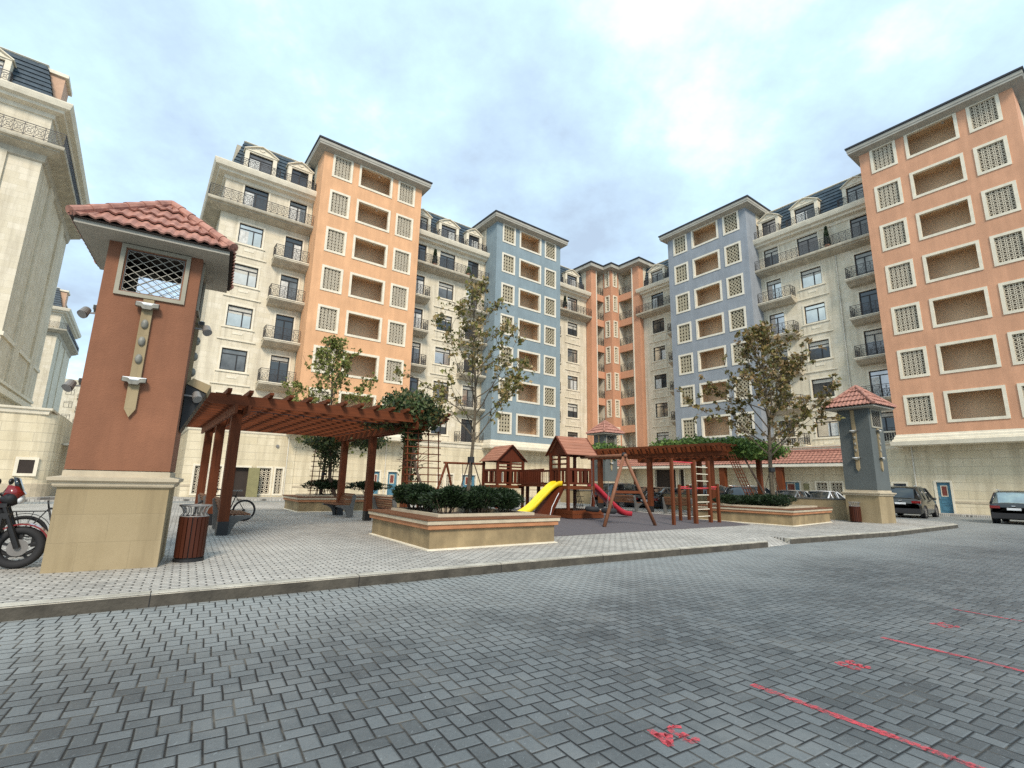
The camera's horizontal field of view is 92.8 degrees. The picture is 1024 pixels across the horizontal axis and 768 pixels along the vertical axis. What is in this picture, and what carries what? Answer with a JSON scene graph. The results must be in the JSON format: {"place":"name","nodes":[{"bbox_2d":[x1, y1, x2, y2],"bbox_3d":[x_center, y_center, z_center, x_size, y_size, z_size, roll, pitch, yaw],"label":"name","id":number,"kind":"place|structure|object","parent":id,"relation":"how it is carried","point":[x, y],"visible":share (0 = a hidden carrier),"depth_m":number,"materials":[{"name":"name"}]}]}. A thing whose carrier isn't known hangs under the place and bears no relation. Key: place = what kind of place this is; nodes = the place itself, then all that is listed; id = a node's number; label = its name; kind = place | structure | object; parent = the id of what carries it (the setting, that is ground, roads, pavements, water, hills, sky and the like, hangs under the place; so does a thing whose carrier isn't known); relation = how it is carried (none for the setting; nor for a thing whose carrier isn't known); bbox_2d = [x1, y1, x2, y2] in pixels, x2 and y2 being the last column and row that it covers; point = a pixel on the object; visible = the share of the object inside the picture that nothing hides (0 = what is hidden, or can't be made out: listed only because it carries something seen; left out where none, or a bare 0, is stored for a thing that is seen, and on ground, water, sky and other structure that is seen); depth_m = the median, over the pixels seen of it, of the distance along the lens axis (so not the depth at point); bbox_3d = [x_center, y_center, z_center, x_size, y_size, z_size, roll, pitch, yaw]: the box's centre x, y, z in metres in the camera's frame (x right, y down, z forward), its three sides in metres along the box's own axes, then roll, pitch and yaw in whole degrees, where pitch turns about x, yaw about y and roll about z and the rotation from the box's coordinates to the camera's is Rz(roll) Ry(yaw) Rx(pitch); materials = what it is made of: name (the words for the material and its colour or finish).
{"place":"outdoors","nodes":[
{"label":"outdoors","id":0,"kind":"place"},
{"bbox_2d":[31,287,80,411],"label":"corner house","id":1,"kind":"structure","parent":0,"point":[60,348],"depth_m":73.22,"materials":[{"name":"stone"}]},
{"bbox_2d":[58,378,79,422],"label":"distant apartment house","id":2,"kind":"structure","parent":0,"point":[68,405],"depth_m":128.97,"materials":[{"name":"beige stone"}]},
{"bbox_2d":[24,496,559,501],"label":"pavement","id":3,"kind":"structure","parent":0,"point":[34,499],"depth_m":32.05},
{"bbox_2d":[0,500,950,606],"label":"plaza","id":4,"kind":"structure","parent":0,"point":[270,541],"depth_m":9.88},
{"bbox_2d":[0,477,47,568],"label":"motorbike","id":5,"kind":"object","parent":4,"relation":"on","point":[10,496],"visible":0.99,"depth_m":7.21,"materials":[{"name":"rubber"}]},
{"bbox_2d":[1,497,54,556],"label":"bicycle","id":6,"kind":"object","parent":4,"relation":"on","point":[35,519],"visible":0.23,"depth_m":8.32,"materials":[{"name":"metal"}]},
{"bbox_2d":[40,200,237,573],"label":"ventilation tower","id":7,"kind":"structure","parent":4,"relation":"on","point":[142,396],"depth_m":7.75,"materials":[{"name":"paint"}]},
{"bbox_2d":[172,504,212,562],"bbox_3d":[-5.417,2.513,8.263,0.488,0.912,0.488,1,-11,0],"label":"litter bin","id":8,"kind":"object","parent":4,"relation":"on","point":[191,537],"visible":1,"depth_m":8.11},
{"bbox_2d":[212,496,251,534],"bbox_3d":[-7.356,3.401,12.740,0.720,0.860,1.700,10,-14,-36],"label":"bench","id":9,"kind":"object","parent":4,"relation":"on","point":[233,520],"visible":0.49,"depth_m":12.41,"materials":[{"name":"concrete"}]},
{"bbox_2d":[186,388,450,535],"bbox_3d":[-6.888,2.724,15.829,6.690,3.430,8.000,10,-14,-36],"label":"pergola","id":10,"kind":"object","parent":4,"relation":"on","point":[218,414],"visible":0.81,"depth_m":14.29,"materials":[{"name":"wood"}]},
{"bbox_2d":[404,429,440,506],"bbox_3d":[-2.676,2.608,14.596,1.175,2.452,0.196,7,-13,-26],"label":"trellis","id":11,"kind":"object","parent":10,"relation":"attached to","point":[418,460],"visible":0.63,"depth_m":14.67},
{"bbox_2d":[322,493,355,517],"bbox_3d":[-6.616,4.599,18.594,0.720,0.860,1.700,10,-14,-36],"label":"bench","id":12,"kind":"object","parent":4,"relation":"on","point":[348,509],"visible":0.91,"depth_m":18.18,"materials":[{"name":"concrete"}]},
{"bbox_2d":[282,494,399,511],"bbox_3d":[-7.776,5.476,22.634,4.830,0.690,2.830,9,-14,-35],"label":"planter","id":13,"kind":"object","parent":4,"relation":"on","point":[304,503],"visible":0.54,"depth_m":20.90,"materials":[{"name":"stone"}]},
{"bbox_2d":[300,478,355,494],"bbox_3d":[-8.183,4.593,21.526,2.373,0.883,1.415,9,-14,-34],"label":"shrub","id":14,"kind":"object","parent":13,"relation":"on","point":[322,484],"visible":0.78,"depth_m":21.31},
{"bbox_2d":[279,335,378,494],"bbox_3d":[-8.189,1.387,22.530,4.966,7.557,5.341,1,-11,0],"label":"plane tree","id":15,"kind":"object","parent":13,"relation":"on","point":[334,343],"visible":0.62,"depth_m":22.55,"materials":[{"name":"green plant"}]},
{"bbox_2d":[298,436,390,495],"bbox_3d":[-6.723,3.175,20.081,4.749,3.205,2.626,-6,-13,30],"label":"climbing vine","id":16,"kind":"object","parent":13,"relation":"on","point":[329,446],"visible":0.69,"depth_m":20.59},
{"bbox_2d":[368,507,560,550],"bbox_3d":[-1.316,3.535,12.315,3.530,0.690,3.680,9,-14,-34],"label":"planter","id":17,"kind":"object","parent":4,"relation":"on","point":[457,528],"visible":0.88,"depth_m":10.96,"materials":[{"name":"stone"},{"name":"plaster"}]},
{"bbox_2d":[360,386,452,512],"bbox_3d":[-2.916,2.049,15.354,3.716,3.910,3.000,-5,-13,29],"label":"climbing vine","id":18,"kind":"object","parent":17,"relation":"on","point":[417,401],"visible":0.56,"depth_m":14.75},
{"bbox_2d":[403,482,437,511],"bbox_3d":[-2.085,2.871,12.116,1.350,0.873,1.163,1,-11,2],"label":"shrub","id":19,"kind":"object","parent":17,"relation":"in","point":[413,492],"visible":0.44,"depth_m":11.95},
{"bbox_2d":[417,484,468,513],"bbox_3d":[-1.619,2.766,11.463,1.298,0.840,1.118,1,-11,0],"label":"shrub","id":20,"kind":"object","parent":17,"relation":"in","point":[452,497],"visible":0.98,"depth_m":11.22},
{"bbox_2d":[392,274,535,512],"bbox_3d":[-0.859,0.218,13.323,4.143,6.718,3.724,8,-13,-29],"label":"plane tree","id":21,"kind":"object","parent":17,"relation":"in","point":[505,396],"visible":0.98,"depth_m":13.38,"materials":[{"name":"green plant"}]},
{"bbox_2d":[458,485,500,512],"bbox_3d":[-0.842,2.873,11.863,1.096,0.823,1.272,-2,-12,15],"label":"shrub","id":22,"kind":"object","parent":17,"relation":"in","point":[484,497],"visible":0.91,"depth_m":11.74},
{"bbox_2d":[493,486,524,512],"bbox_3d":[-0.173,2.991,12.334,1.073,0.806,1.246,9,-14,-35],"label":"shrub","id":23,"kind":"object","parent":17,"relation":"in","point":[508,498],"visible":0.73,"depth_m":12.08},
{"bbox_2d":[586,420,624,484],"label":"ventilation tower","id":24,"kind":"structure","parent":4,"relation":"on","point":[603,430],"depth_m":38.88,"materials":[{"name":"tile"}]},
{"bbox_2d":[509,508,749,536],"bbox_3d":[2.865,5.767,21.186,10.965,0.028,13.664,6,-13,-24],"label":"play surface","id":25,"kind":"object","parent":4,"relation":"on","point":[634,522],"visible":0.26,"depth_m":17.65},
{"bbox_2d":[479,436,631,518],"bbox_3d":[1.982,4.298,22.639,5.883,3.396,6.056,5,-12,-18],"label":"play structure","id":26,"kind":"object","parent":25,"relation":"on","point":[545,499],"visible":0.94,"depth_m":21.14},
{"bbox_2d":[580,452,656,526],"bbox_3d":[3.232,3.970,18.712,2.343,2.582,4.002,7,-13,-26],"label":"swing set","id":27,"kind":"object","parent":25,"relation":"on","point":[625,458],"visible":0.97,"depth_m":17.22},
{"bbox_2d":[669,458,720,524],"bbox_3d":[6.705,4.235,19.366,3.146,2.420,1.479,10,-14,-36],"label":"climbing gym","id":28,"kind":"object","parent":25,"relation":"on","point":[694,488],"visible":1,"depth_m":19.37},
{"bbox_2d":[588,442,776,511],"bbox_3d":[9.364,5.502,27.807,6.690,3.430,9.300,10,-14,-36],"label":"pergola","id":29,"kind":"object","parent":4,"relation":"on","point":[699,454],"visible":0.56,"depth_m":26.30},
{"bbox_2d":[560,489,847,520],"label":"parapet wall","id":30,"kind":"structure","parent":4,"relation":"on","point":[839,508],"depth_m":24.29,"materials":[{"name":"stone"}]},
{"bbox_2d":[691,503,832,526],"bbox_3d":[10.984,5.636,21.374,4.630,0.690,4.130,11,-15,-41],"label":"planter","id":31,"kind":"object","parent":4,"relation":"on","point":[796,515],"visible":0.73,"depth_m":19.70,"materials":[{"name":"stone"}]},
{"bbox_2d":[649,432,792,493],"bbox_3d":[11.014,4.509,26.482,6.915,3.859,5.395,-9,-15,42],"label":"climbing vine","id":32,"kind":"object","parent":31,"relation":"on","point":[753,449],"visible":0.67,"depth_m":24.39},
{"bbox_2d":[712,494,760,505],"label":"shrub","id":33,"kind":"object","parent":31,"relation":"on","point":[741,499],"visible":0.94,"depth_m":20.71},
{"bbox_2d":[675,320,844,505],"bbox_3d":[11.121,1.269,22.322,6.852,8.743,6.400,1,-11,0],"label":"plane tree","id":34,"kind":"object","parent":31,"relation":"in","point":[787,372],"visible":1,"depth_m":21.95,"materials":[{"name":"green plant"}]},
{"bbox_2d":[748,494,791,506],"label":"shrub","id":35,"kind":"object","parent":31,"relation":"on","point":[767,500],"visible":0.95,"depth_m":20.16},
{"bbox_2d":[821,385,896,523],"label":"ventilation tower","id":36,"kind":"structure","parent":4,"relation":"on","point":[864,457],"depth_m":22.21,"materials":[{"name":"paint"}]},
{"bbox_2d":[0,500,1023,767],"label":"road","id":37,"kind":"structure","parent":0,"point":[608,664],"depth_m":4.13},
{"bbox_2d":[0,46,89,496],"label":"corner house","id":38,"kind":"structure","parent":37,"relation":"on","point":[43,183],"depth_m":31.64,"materials":[{"name":"paint"}]},
{"bbox_2d":[12,457,39,475],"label":"window","id":39,"kind":"structure","parent":38,"relation":"in","point":[23,466],"depth_m":28.47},
{"bbox_2d":[174,141,316,496],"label":"cream apartment house","id":40,"kind":"structure","parent":37,"relation":"on","point":[258,203],"depth_m":38.22,"materials":[{"name":"paint"}]},
{"bbox_2d":[210,345,249,386],"bbox_3d":[-21.029,-1.337,36.728,2.600,2.890,0.272,10,-14,-36],"label":"window","id":41,"kind":"structure","parent":40,"relation":"in","point":[231,370],"depth_m":36.73,"materials":[{"name":"clear glass"}]},
{"bbox_2d":[217,302,254,343],"bbox_3d":[-20.955,-4.669,37.401,2.600,2.890,0.272,10,-14,-36],"label":"window","id":42,"kind":"structure","parent":40,"relation":"in","point":[238,323],"depth_m":37.40,"materials":[{"name":"clear glass"}]},
{"bbox_2d":[232,467,248,496],"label":"doorway","id":43,"kind":"structure","parent":40,"relation":"in","point":[241,473],"depth_m":35.24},
{"bbox_2d":[223,261,260,302],"bbox_3d":[-20.881,-8.001,38.074,2.600,2.890,0.272,10,-14,-36],"label":"window","id":44,"kind":"structure","parent":40,"relation":"in","point":[245,278],"depth_m":38.13,"materials":[{"name":"clear glass"}]},
{"bbox_2d":[234,220,265,262],"bbox_3d":[-20.808,-11.333,38.747,2.600,2.890,0.272,10,-14,-36],"label":"window","id":45,"kind":"structure","parent":40,"relation":"in","point":[249,239],"depth_m":38.78,"materials":[{"name":"clear glass"}]},
{"bbox_2d":[245,468,259,496],"bbox_3d":[-18.683,7.090,35.173,0.900,2.060,0.040,-1,-12,10],"label":"open door leaf","id":46,"kind":"structure","parent":40,"relation":"in","point":[254,473],"depth_m":35.15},
{"bbox_2d":[241,184,270,211],"bbox_3d":[-20.754,-14.773,39.466,2.000,2.460,0.207,10,-14,-36],"label":"balcony door","id":47,"kind":"structure","parent":40,"relation":"in","point":[246,189],"depth_m":39.58,"materials":[{"name":"clear glass"}]},
{"bbox_2d":[266,353,291,382],"bbox_3d":[-18.500,-1.052,38.669,1.600,2.570,0.207,10,-14,-36],"label":"balcony door","id":48,"kind":"structure","parent":40,"relation":"in","point":[276,362],"depth_m":38.75,"materials":[{"name":"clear glass"}]},
{"bbox_2d":[272,312,295,340],"bbox_3d":[-18.426,-4.384,39.342,1.600,2.570,0.207,10,-14,-36],"label":"balcony door","id":49,"kind":"structure","parent":40,"relation":"in","point":[282,321],"depth_m":39.45,"materials":[{"name":"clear glass"}]},
{"bbox_2d":[277,272,300,300],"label":"balcony door","id":50,"kind":"structure","parent":40,"relation":"in","point":[287,281],"depth_m":40.11,"materials":[{"name":"clear glass"}]},
{"bbox_2d":[282,234,304,261],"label":"balcony door","id":51,"kind":"structure","parent":40,"relation":"in","point":[290,242],"depth_m":40.82,"materials":[{"name":"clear glass"}]},
{"bbox_2d":[284,135,432,494],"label":"orange tower","id":52,"kind":"structure","parent":37,"relation":"on","point":[359,288],"depth_m":41.84,"materials":[{"name":"paint"}]},
{"bbox_2d":[315,304,339,333],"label":"screen window","id":53,"kind":"structure","parent":52,"relation":"in","point":[326,319],"depth_m":39.45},
{"bbox_2d":[320,264,343,294],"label":"screen window","id":54,"kind":"structure","parent":52,"relation":"in","point":[330,279],"depth_m":40.12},
{"bbox_2d":[324,226,346,255],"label":"screen window","id":55,"kind":"structure","parent":52,"relation":"in","point":[334,241],"depth_m":40.80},
{"bbox_2d":[328,189,350,218],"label":"screen window","id":56,"kind":"structure","parent":52,"relation":"in","point":[338,205],"depth_m":41.46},
{"bbox_2d":[332,154,353,183],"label":"screen window","id":57,"kind":"structure","parent":52,"relation":"in","point":[341,169],"depth_m":42.15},
{"bbox_2d":[383,357,403,384],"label":"screen window","id":58,"kind":"structure","parent":52,"relation":"in","point":[390,366],"depth_m":42.23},
{"bbox_2d":[386,319,406,346],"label":"screen window","id":59,"kind":"structure","parent":52,"relation":"in","point":[395,334],"depth_m":42.95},
{"bbox_2d":[389,283,408,310],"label":"screen window","id":60,"kind":"structure","parent":52,"relation":"in","point":[397,294],"depth_m":43.63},
{"bbox_2d":[392,248,410,274],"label":"screen window","id":61,"kind":"structure","parent":52,"relation":"in","point":[400,263],"depth_m":44.29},
{"bbox_2d":[395,213,413,240],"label":"screen window","id":62,"kind":"structure","parent":52,"relation":"in","point":[402,226],"depth_m":44.96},
{"bbox_2d":[397,181,415,206],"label":"screen window","id":63,"kind":"structure","parent":52,"relation":"in","point":[405,193],"depth_m":45.63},
{"bbox_2d":[0,541,767,621],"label":"kerb","id":64,"kind":"structure","parent":37,"relation":"on","point":[35,609],"depth_m":6.77,"materials":[{"name":"concrete"}]},
{"bbox_2d":[398,208,489,487],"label":"cream apartment house","id":65,"kind":"structure","parent":37,"relation":"on","point":[458,247],"depth_m":48.15,"materials":[{"name":"paint"}]},
{"bbox_2d":[430,345,453,376],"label":"window","id":66,"kind":"structure","parent":65,"relation":"in","point":[440,356],"depth_m":47.84,"materials":[{"name":"clear glass"}]},
{"bbox_2d":[434,280,455,311],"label":"window","id":67,"kind":"structure","parent":65,"relation":"in","point":[446,293],"depth_m":49.23,"materials":[{"name":"clear glass"}]},
{"bbox_2d":[17,502,957,543],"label":"kerb","id":68,"kind":"structure","parent":37,"relation":"on","point":[809,539],"depth_m":16.22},
{"bbox_2d":[472,210,568,496],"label":"blue tower","id":69,"kind":"structure","parent":37,"relation":"on","point":[522,266],"depth_m":52.25,"materials":[{"name":"paint"}]},
{"bbox_2d":[553,265,591,489],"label":"cream apartment house","id":70,"kind":"structure","parent":37,"relation":"on","point":[575,318],"depth_m":59.72,"materials":[{"name":"stone"}]},
{"bbox_2d":[573,256,654,483],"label":"corner tower","id":71,"kind":"structure","parent":37,"relation":"on","point":[615,370],"depth_m":61.37,"materials":[{"name":"paint"}]},
{"bbox_2d":[595,483,636,506],"bbox_3d":[7.579,7.568,32.875,4.470,1.750,2.200,10,-14,-36],"label":"parked car","id":72,"kind":"object","parent":37,"relation":"on","point":[626,487],"visible":0.2,"depth_m":31.80,"materials":[{"name":"metal"}]},
{"bbox_2d":[658,195,773,489],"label":"greyblue tower","id":73,"kind":"structure","parent":37,"relation":"on","point":[715,282],"depth_m":49.69,"materials":[{"name":"paint"}]},
{"bbox_2d":[724,241,741,266],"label":"screen window","id":74,"kind":"structure","parent":73,"relation":"in","point":[732,252],"depth_m":48.74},
{"bbox_2d":[726,273,743,298],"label":"screen window","id":75,"kind":"structure","parent":73,"relation":"in","point":[735,284],"depth_m":48.06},
{"bbox_2d":[728,306,746,331],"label":"screen window","id":76,"kind":"structure","parent":73,"relation":"in","point":[737,317],"depth_m":47.36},
{"bbox_2d":[617,448,842,490],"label":"tiled canopy","id":77,"kind":"object","parent":37,"relation":"on","point":[821,457],"visible":0.28,"depth_m":41.75,"materials":[{"name":"tile"}]},
{"bbox_2d":[750,683,981,767],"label":"painted marking","id":78,"kind":"object","parent":37,"relation":"on","point":[883,732],"visible":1,"depth_m":3.23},
{"bbox_2d":[890,485,938,518],"bbox_3d":[24.929,7.378,30.541,4.826,1.950,2.350,11,-15,-39],"label":"parked car","id":79,"kind":"object","parent":37,"relation":"on","point":[920,500],"visible":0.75,"depth_m":29.08,"materials":[{"name":"metal"}]},
{"bbox_2d":[844,66,1023,514],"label":"salmon tower","id":80,"kind":"structure","parent":37,"relation":"on","point":[943,186],"depth_m":34.59,"materials":[{"name":"paint"}]},
{"bbox_2d":[869,140,897,173],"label":"screen window","id":81,"kind":"structure","parent":80,"relation":"in","point":[885,157],"depth_m":39.11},
{"bbox_2d":[874,177,903,211],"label":"screen window","id":82,"kind":"structure","parent":80,"relation":"in","point":[891,195],"depth_m":38.44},
{"bbox_2d":[879,217,909,251],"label":"screen window","id":83,"kind":"structure","parent":80,"relation":"in","point":[896,235],"depth_m":37.78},
{"bbox_2d":[885,258,916,292],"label":"screen window","id":84,"kind":"structure","parent":80,"relation":"in","point":[901,276],"depth_m":37.10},
{"bbox_2d":[891,301,922,334],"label":"screen window","id":85,"kind":"structure","parent":80,"relation":"in","point":[908,319],"depth_m":36.43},
{"bbox_2d":[897,346,929,378],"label":"screen window","id":86,"kind":"structure","parent":80,"relation":"in","point":[915,364],"depth_m":35.75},
{"bbox_2d":[903,392,937,424],"bbox_3d":[29.350,1.806,35.060,0.270,2.190,1.730,9,-14,-35],"label":"screen window","id":87,"kind":"structure","parent":80,"relation":"in","point":[921,407],"depth_m":35.09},
{"bbox_2d":[936,482,953,512],"bbox_3d":[30.372,7.959,34.166,0.100,2.100,0.760,9,-14,-35],"label":"door","id":88,"kind":"structure","parent":80,"relation":"in","point":[944,490],"depth_m":34.17,"materials":[{"name":"metal"}]},
{"bbox_2d":[965,93,1002,132],"bbox_3d":[33.287,-19.059,34.390,0.270,2.190,1.720,9,-14,-35],"label":"screen window","id":89,"kind":"structure","parent":80,"relation":"in","point":[983,115],"depth_m":34.39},
{"bbox_2d":[973,135,1011,175],"bbox_3d":[33.213,-15.727,33.717,0.270,2.190,1.720,9,-14,-35],"label":"screen window","id":90,"kind":"structure","parent":80,"relation":"in","point":[996,156],"depth_m":33.73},
{"bbox_2d":[981,180,1021,220],"bbox_3d":[33.140,-12.395,33.044,0.270,2.190,1.720,9,-14,-35],"label":"screen window","id":91,"kind":"structure","parent":80,"relation":"in","point":[1004,201],"depth_m":33.06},
{"bbox_2d":[989,227,1023,266],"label":"screen window","id":92,"kind":"structure","parent":80,"relation":"in","point":[1006,249],"depth_m":32.47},
{"bbox_2d":[998,278,1023,314],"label":"screen window","id":93,"kind":"structure","parent":80,"relation":"in","point":[1012,297],"depth_m":31.98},
{"bbox_2d":[1007,330,1023,364],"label":"screen window","id":94,"kind":"structure","parent":80,"relation":"in","point":[1017,349],"depth_m":31.46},
{"bbox_2d":[989,491,1023,522],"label":"parked car","id":95,"kind":"object","parent":37,"relation":"on","point":[1007,506],"visible":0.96,"depth_m":25.18,"materials":[{"name":"metal"}]},
{"bbox_2d":[0,0,1023,379],"label":"sky","id":96,"kind":"structure","parent":0,"point":[607,128],"materials":[{"name":"white"}]},
{"bbox_2d":[635,259,685,487],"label":"cream apartment house","id":97,"kind":"structure","parent":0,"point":[655,313],"depth_m":57.62,"materials":[{"name":"stone"}]},
{"bbox_2d":[650,316,667,343],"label":"window","id":98,"kind":"structure","parent":97,"relation":"in","point":[659,331],"depth_m":58.49,"materials":[{"name":"clear glass"}]},
{"bbox_2d":[651,344,668,370],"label":"window","id":99,"kind":"structure","parent":97,"relation":"in","point":[660,359],"depth_m":57.81,"materials":[{"name":"clear glass"}]},
{"bbox_2d":[652,372,670,398],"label":"window","id":100,"kind":"structure","parent":97,"relation":"in","point":[661,389],"depth_m":57.13,"materials":[{"name":"clear glass"}]},
{"bbox_2d":[654,401,671,426],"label":"window","id":101,"kind":"structure","parent":97,"relation":"in","point":[661,409],"depth_m":56.47,"materials":[{"name":"clear glass"}]},
{"bbox_2d":[929,513,991,517],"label":"pavement","id":102,"kind":"structure","parent":0,"point":[965,515],"depth_m":31.96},
{"bbox_2d":[753,173,916,496],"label":"cream apartment house","id":103,"kind":"structure","parent":102,"relation":"on","point":[818,291],"depth_m":42.56,"materials":[{"name":"paint"}]},
{"bbox_2d":[797,264,828,300],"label":"window","id":104,"kind":"structure","parent":103,"relation":"in","point":[813,285],"depth_m":44.14,"materials":[{"name":"clear glass"}]},
{"bbox_2d":[802,300,832,336],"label":"window","id":105,"kind":"structure","parent":103,"relation":"in","point":[816,315],"depth_m":43.46,"materials":[{"name":"clear glass"}]},
{"bbox_2d":[805,337,837,373],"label":"window","id":106,"kind":"structure","parent":103,"relation":"in","point":[824,359],"depth_m":42.72,"materials":[{"name":"clear glass"}]},
{"bbox_2d":[809,375,836,410],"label":"window","id":107,"kind":"structure","parent":103,"relation":"in","point":[817,385],"depth_m":42.46,"materials":[{"name":"clear glass"}]},
{"bbox_2d":[813,415,840,445],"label":"window","id":108,"kind":"structure","parent":103,"relation":"in","point":[828,434],"depth_m":41.49,"materials":[{"name":"clear glass"}]},
{"bbox_2d":[852,248,873,276],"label":"balcony door","id":109,"kind":"structure","parent":103,"relation":"in","point":[866,256],"depth_m":41.11,"materials":[{"name":"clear glass"}]},
{"bbox_2d":[857,287,878,315],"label":"balcony door","id":110,"kind":"structure","parent":103,"relation":"in","point":[871,295],"depth_m":40.42,"materials":[{"name":"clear glass"}]},
{"bbox_2d":[862,326,884,355],"bbox_3d":[29.461,-3.286,39.542,0.207,2.570,1.600,9,-14,-35],"label":"balcony door","id":111,"kind":"structure","parent":103,"relation":"in","point":[876,335],"depth_m":39.73,"materials":[{"name":"clear glass"}]},
{"bbox_2d":[867,367,890,396],"bbox_3d":[29.387,0.046,38.869,0.207,2.570,1.600,9,-14,-35],"label":"balcony door","id":112,"kind":"structure","parent":103,"relation":"in","point":[880,376],"depth_m":39.02,"materials":[{"name":"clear glass"}]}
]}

